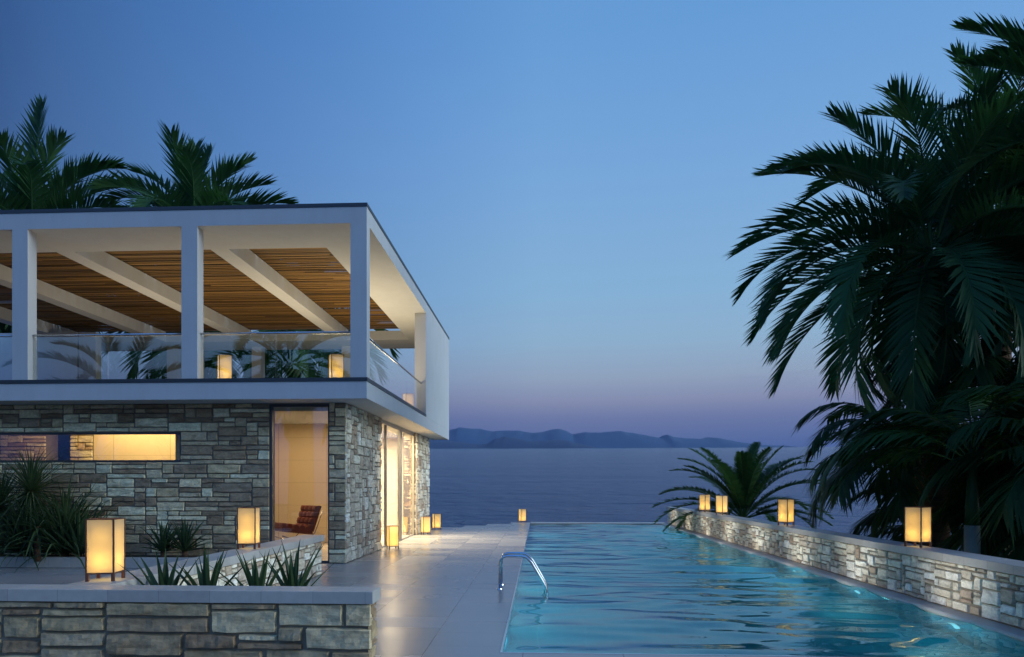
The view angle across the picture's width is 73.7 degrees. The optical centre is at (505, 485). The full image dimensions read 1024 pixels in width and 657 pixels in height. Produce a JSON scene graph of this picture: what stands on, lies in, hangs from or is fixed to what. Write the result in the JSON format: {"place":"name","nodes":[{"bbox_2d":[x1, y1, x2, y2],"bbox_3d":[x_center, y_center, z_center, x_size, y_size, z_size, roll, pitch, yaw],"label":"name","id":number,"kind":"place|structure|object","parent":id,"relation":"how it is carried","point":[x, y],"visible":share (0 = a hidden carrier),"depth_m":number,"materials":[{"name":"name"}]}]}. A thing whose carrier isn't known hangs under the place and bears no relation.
{"place":"outdoors","nodes":[
{"label":"outdoors","id":0,"kind":"place"},
{"bbox_2d":[0,522,799,656],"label":"terrace","id":1,"kind":"structure","parent":0,"point":[442,595],"depth_m":10.99,"materials":[{"name":"tile"}]},
{"bbox_2d":[0,490,90,569],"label":"arching plant","id":2,"kind":"object","parent":1,"relation":"on","point":[8,539],"visible":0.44,"depth_m":13.17,"materials":[{"name":"green plant"}]},
{"bbox_2d":[0,584,380,656],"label":"garden wall","id":3,"kind":"structure","parent":1,"relation":"on","point":[47,620],"depth_m":5.82,"materials":[{"name":"stone"}]},
{"bbox_2d":[66,535,324,585],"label":"garden wall","id":4,"kind":"structure","parent":1,"relation":"on","point":[309,544],"depth_m":9.11,"materials":[{"name":"stone"}]},
{"bbox_2d":[85,518,124,581],"bbox_3d":[-3.777,0.605,6.454,0.251,0.580,0.251,0,0,-7],"label":"floor lantern","id":5,"kind":"object","parent":4,"relation":"on","point":[104,545],"visible":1,"depth_m":6.34,"materials":[{"name":"beige paper"}]},
{"bbox_2d":[237,507,259,548],"bbox_3d":[-3.620,0.605,9.640,0.251,0.580,0.251,0,0,-5],"label":"floor lantern","id":6,"kind":"object","parent":4,"relation":"on","point":[248,525],"visible":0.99,"depth_m":9.52,"materials":[{"name":"beige paper"}]},
{"bbox_2d":[386,525,398,549],"bbox_3d":[-2.821,1.310,17.110,0.251,0.580,0.251,0,0,-24],"label":"floor lantern","id":7,"kind":"object","parent":1,"relation":"on","point":[392,535],"visible":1,"depth_m":17.01,"materials":[{"name":"beige paper"}]},
{"bbox_2d":[421,516,430,534],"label":"floor lantern","id":8,"kind":"object","parent":1,"relation":"on","point":[425,524],"visible":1,"depth_m":21.97,"materials":[{"name":"beige paper"}]},
{"bbox_2d":[432,513,440,529],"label":"floor lantern","id":9,"kind":"object","parent":1,"relation":"on","point":[436,520],"visible":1,"depth_m":24.30,"materials":[{"name":"beige paper"}]},
{"bbox_2d":[497,552,547,592],"bbox_3d":[0.282,1.835,10.704,0.810,1.531,0.550,0,0,3],"label":"pool ladder","id":10,"kind":"object","parent":1,"relation":"on","point":[528,557],"visible":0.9,"depth_m":10.48,"materials":[{"name":"silver metal"}]},
{"bbox_2d":[519,509,525,522],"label":"floor lantern","id":11,"kind":"object","parent":1,"relation":"on","point":[522,514],"visible":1,"depth_m":29.04,"materials":[{"name":"beige paper"}]},
{"bbox_2d":[500,523,878,656],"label":"pool edge trim","id":12,"kind":"structure","parent":1,"relation":"attached to","point":[506,630],"depth_m":6.48,"materials":[{"name":"grey stone"}]},
{"bbox_2d":[0,0,1023,446],"label":"sky","id":13,"kind":"structure","parent":0,"point":[566,186],"materials":[{"name":"blue"}]},
{"bbox_2d":[429,436,595,448],"bbox_3d":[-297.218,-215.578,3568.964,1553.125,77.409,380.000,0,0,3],"label":"hills","id":14,"kind":"structure","parent":0,"point":[506,442],"depth_m":3423.02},
{"bbox_2d":[429,427,793,447],"bbox_3d":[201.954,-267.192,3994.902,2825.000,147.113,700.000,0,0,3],"label":"hills","id":15,"kind":"structure","parent":0,"point":[617,439],"depth_m":3755.03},
{"bbox_2d":[429,447,962,550],"bbox_3d":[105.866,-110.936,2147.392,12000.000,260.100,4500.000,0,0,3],"label":"sea","id":16,"kind":"structure","parent":0,"point":[476,486],"depth_m":229.62,"materials":[{"name":"blue liquid"}]},
{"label":"ground","id":17,"kind":"structure","parent":0,"visible":0},
{"bbox_2d":[0,441,70,459],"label":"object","id":18,"kind":"object","parent":17,"relation":"on","point":[63,447],"visible":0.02,"depth_m":27.06,"materials":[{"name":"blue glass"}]},
{"bbox_2d":[0,93,148,333],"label":"palm tree","id":19,"kind":"object","parent":17,"relation":"on","point":[23,190],"visible":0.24,"depth_m":27.58,"materials":[{"name":"green plant"}]},
{"bbox_2d":[101,270,277,378],"bbox_3d":[-13.086,-4.229,29.288,8.087,11.698,8.226,0,0,3],"label":"palm tree","id":20,"kind":"object","parent":17,"relation":"on","point":[156,366],"visible":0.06,"depth_m":28.17,"materials":[{"name":"green plant"}]},
{"bbox_2d":[83,121,298,331],"bbox_3d":[-12.845,-6.612,28.475,8.818,16.464,9.216,0,0,27],"label":"palm tree","id":21,"kind":"object","parent":17,"relation":"on","point":[188,163],"visible":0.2,"depth_m":27.11,"materials":[{"name":"green plant"}]},
{"bbox_2d":[0,202,448,567],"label":"villa","id":22,"kind":"object","parent":17,"relation":"on","point":[348,452],"visible":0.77,"depth_m":14.30,"materials":[{"name":"stone"}]},
{"bbox_2d":[0,463,48,555],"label":"dracaena","id":23,"kind":"object","parent":22,"relation":"on","point":[4,496],"visible":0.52,"depth_m":13.39,"materials":[{"name":"green plant"}]},
{"bbox_2d":[6,503,80,563],"bbox_3d":[-8.929,0.927,13.095,1.429,1.205,1.398,0,0,3],"label":"dracaena","id":24,"kind":"object","parent":22,"relation":"on","point":[36,524],"visible":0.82,"depth_m":13.05,"materials":[{"name":"green plant"}]},
{"bbox_2d":[0,445,100,556],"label":"dracaena","id":25,"kind":"object","parent":22,"relation":"on","point":[31,476],"visible":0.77,"depth_m":13.41,"materials":[{"name":"green plant"}]},
{"bbox_2d":[31,499,115,556],"bbox_3d":[-8.299,0.853,13.384,1.636,1.234,1.663,0,0,-26],"label":"yucca","id":26,"kind":"object","parent":22,"relation":"on","point":[80,528],"visible":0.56,"depth_m":13.21,"materials":[{"name":"green plant"}]},
{"bbox_2d":[0,475,152,572],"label":"arching plant","id":27,"kind":"object","parent":22,"relation":"on","point":[63,552],"visible":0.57,"depth_m":13.25,"materials":[{"name":"green plant"}]},
{"bbox_2d":[0,432,180,461],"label":"strip window","id":28,"kind":"structure","parent":22,"relation":"in","point":[143,433],"depth_m":14.25,"materials":[{"name":"brown metal"}]},
{"bbox_2d":[58,530,125,551],"bbox_3d":[-8.058,1.084,13.397,1.128,0.771,1.170,0,0,20],"label":"yucca","id":29,"kind":"object","parent":22,"relation":"on","point":[79,542],"visible":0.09,"depth_m":13.15,"materials":[{"name":"green plant"}]},
{"bbox_2d":[137,520,193,556],"bbox_3d":[-6.728,1.047,13.597,1.273,0.846,1.294,0,0,-21],"label":"yucca","id":30,"kind":"object","parent":22,"relation":"on","point":[161,546],"visible":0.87,"depth_m":13.45,"materials":[{"name":"green plant"}]},
{"bbox_2d":[154,517,213,556],"bbox_3d":[-6.348,1.034,13.539,1.238,0.871,1.252,0,0,3],"label":"yucca","id":31,"kind":"object","parent":22,"relation":"on","point":[184,535],"visible":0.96,"depth_m":13.48,"materials":[{"name":"green plant"}]},
{"bbox_2d":[217,354,231,377],"bbox_3d":[-5.668,-2.330,13.796,0.251,0.580,0.251,0,0,-30],"label":"floor lantern","id":32,"kind":"object","parent":22,"relation":"on","point":[224,365],"visible":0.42,"depth_m":13.70,"materials":[{"name":"beige paper"}]},
{"bbox_2d":[275,505,322,538],"bbox_3d":[-4.864,1.044,15.847,0.726,1.128,1.053,0,0,44],"label":"lounge chair","id":33,"kind":"object","parent":22,"relation":"on","point":[307,518],"visible":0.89,"depth_m":15.81,"materials":[{"name":"red leather"}]},
{"bbox_2d":[269,404,328,562],"bbox_3d":[-4.221,-0.031,14.100,1.250,3.262,0.170,0,0,3],"label":"tall window","id":34,"kind":"structure","parent":22,"relation":"in","point":[272,407],"depth_m":14.05,"materials":[{"name":"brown metal"}]},
{"bbox_2d":[329,353,343,376],"bbox_3d":[-3.398,-2.330,13.734,0.251,0.580,0.251,0,0,-27],"label":"floor lantern","id":35,"kind":"object","parent":22,"relation":"on","point":[336,365],"visible":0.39,"depth_m":13.63,"materials":[{"name":"beige paper"}]},
{"bbox_2d":[403,393,413,405],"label":"floor lantern","id":36,"kind":"object","parent":22,"relation":"on","point":[408,398],"visible":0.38,"depth_m":19.46,"materials":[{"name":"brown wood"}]},
{"bbox_2d":[205,259,401,384],"bbox_3d":[-8.587,-4.278,29.044,8.314,11.796,8.300,0,0,3],"label":"palm tree","id":37,"kind":"object","parent":17,"relation":"on","point":[297,364],"visible":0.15,"depth_m":27.68,"materials":[{"name":"green plant"}]},
{"bbox_2d":[652,441,833,531],"bbox_3d":[8.000,0.808,23.568,6.091,4.784,4.685,0,0,3],"label":"cycad","id":38,"kind":"object","parent":17,"relation":"on","point":[747,480],"visible":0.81,"depth_m":23.08,"materials":[{"name":"green plant"}]},
{"bbox_2d":[666,507,1023,629],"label":"pool wall","id":39,"kind":"structure","parent":17,"relation":"on","point":[987,587],"depth_m":10.23,"materials":[{"name":"stone"}]},
{"bbox_2d":[699,495,709,511],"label":"floor lantern","id":40,"kind":"object","parent":39,"relation":"on","point":[704,502],"visible":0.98,"depth_m":22.57,"materials":[{"name":"beige paper"}]},
{"bbox_2d":[716,495,727,514],"bbox_3d":[6.520,0.605,20.554,0.251,0.580,0.251,0,0,-35],"label":"floor lantern","id":41,"kind":"object","parent":39,"relation":"on","point":[721,504],"visible":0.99,"depth_m":20.48,"materials":[{"name":"beige paper"}]},
{"bbox_2d":[778,499,793,525],"bbox_3d":[6.256,0.605,15.210,0.251,0.580,0.251,0,0,-33],"label":"floor lantern","id":42,"kind":"object","parent":39,"relation":"on","point":[786,511],"visible":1,"depth_m":15.12,"materials":[{"name":"beige paper"}]},
{"bbox_2d":[904,506,931,547],"bbox_3d":[5.996,0.605,9.917,0.251,0.580,0.251,0,0,-27],"label":"floor lantern","id":43,"kind":"object","parent":39,"relation":"on","point":[917,524],"visible":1,"depth_m":9.84,"materials":[{"name":"beige paper"}]},
{"bbox_2d":[722,62,1023,546],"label":"palm tree","id":44,"kind":"object","parent":17,"relation":"on","point":[936,304],"visible":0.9,"depth_m":13.30,"materials":[{"name":"green plant"}]},
{"bbox_2d":[792,399,1009,543],"bbox_3d":[8.783,0.666,14.804,5.043,5.067,5.081,0,0,3],"label":"arching palm","id":45,"kind":"object","parent":17,"relation":"on","point":[907,492],"visible":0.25,"depth_m":13.61,"materials":[{"name":"green plant"}]},
{"bbox_2d":[793,28,1023,548],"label":"palm tree","id":46,"kind":"object","parent":17,"relation":"on","point":[972,74],"visible":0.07,"depth_m":15.71,"materials":[{"name":"green plant"}]},
{"bbox_2d":[815,376,1023,553],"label":"arching palm","id":47,"kind":"object","parent":17,"relation":"on","point":[915,437],"visible":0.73,"depth_m":11.52,"materials":[{"name":"green plant"}]},
{"bbox_2d":[840,470,1012,557],"bbox_3d":[9.771,1.393,15.270,4.142,3.614,4.014,0,0,3],"label":"arching palm","id":48,"kind":"object","parent":17,"relation":"on","point":[868,521],"visible":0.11,"depth_m":15.14,"materials":[{"name":"green plant"}]},
{"bbox_2d":[871,318,1023,470],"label":"arching palm","id":49,"kind":"object","parent":17,"relation":"on","point":[1005,373],"visible":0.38,"depth_m":13.03,"materials":[{"name":"green plant"}]},
{"bbox_2d":[899,12,1023,333],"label":"palm tree","id":50,"kind":"object","parent":17,"relation":"on","point":[1009,56],"visible":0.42,"depth_m":13.06,"materials":[{"name":"green plant"}]},
{"bbox_2d":[909,385,1023,553],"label":"arching palm","id":51,"kind":"object","parent":17,"relation":"on","point":[1010,501],"visible":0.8,"depth_m":10.68,"materials":[{"name":"green plant"}]},
{"bbox_2d":[932,470,1023,560],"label":"arching palm","id":52,"kind":"object","parent":17,"relation":"on","point":[1000,540],"visible":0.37,"depth_m":11.45,"materials":[{"name":"green plant"}]},
{"bbox_2d":[950,434,1021,550],"bbox_3d":[11.445,0.927,14.924,4.823,4.546,4.985,0,0,3],"label":"arching palm","id":53,"kind":"object","parent":17,"relation":"on","point":[954,482],"visible":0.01,"depth_m":14.11,"materials":[{"name":"green plant"}]},
{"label":"pool basin","id":54,"kind":"structure","parent":17,"relation":"in","visible":0},
{"bbox_2d":[531,522,666,524],"bbox_3d":[3.902,2.294,28.863,5.648,1.412,0.800,0,0,3],"label":"infinity edge","id":55,"kind":"object","parent":54,"relation":"attached to","point":[637,523],"visible":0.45,"depth_m":28.56,"materials":[{"name":"stone"}]},
{"bbox_2d":[504,524,1023,656],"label":"pool water","id":56,"kind":"structure","parent":54,"relation":"in","point":[638,589],"depth_m":9.10,"materials":[{"name":"blue liquid"}]},
{"bbox_2d":[662,524,1023,640],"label":"pool ledge","id":57,"kind":"object","parent":54,"relation":"on","point":[954,614],"visible":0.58,"depth_m":9.98,"materials":[{"name":"stone"}]},
{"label":"planting bed","id":58,"kind":"structure","parent":0,"visible":0},
{"bbox_2d":[117,549,201,584],"bbox_3d":[-3.277,0.939,6.644,0.703,0.683,0.787,0,0,-11],"label":"yucca","id":59,"kind":"object","parent":58,"relation":"in","point":[164,578],"visible":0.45,"depth_m":6.61,"materials":[{"name":"green plant"}]},
{"bbox_2d":[166,545,252,585],"bbox_3d":[-2.818,0.905,6.636,0.760,0.749,0.770,0,0,-40],"label":"yucca","id":60,"kind":"object","parent":58,"relation":"in","point":[204,577],"visible":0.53,"depth_m":6.55,"materials":[{"name":"green plant"}]},
{"bbox_2d":[203,542,298,585],"bbox_3d":[-2.356,0.901,6.477,0.782,0.758,0.769,0,0,16],"label":"yucca","id":61,"kind":"object","parent":58,"relation":"in","point":[253,578],"visible":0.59,"depth_m":6.43,"materials":[{"name":"green plant"}]},
{"bbox_2d":[258,537,338,585],"bbox_3d":[-2.045,0.892,6.741,0.827,0.776,0.824,0,0,3],"label":"yucca","id":62,"kind":"object","parent":58,"relation":"in","point":[291,579],"visible":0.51,"depth_m":6.67,"materials":[{"name":"green plant"}]}
]}

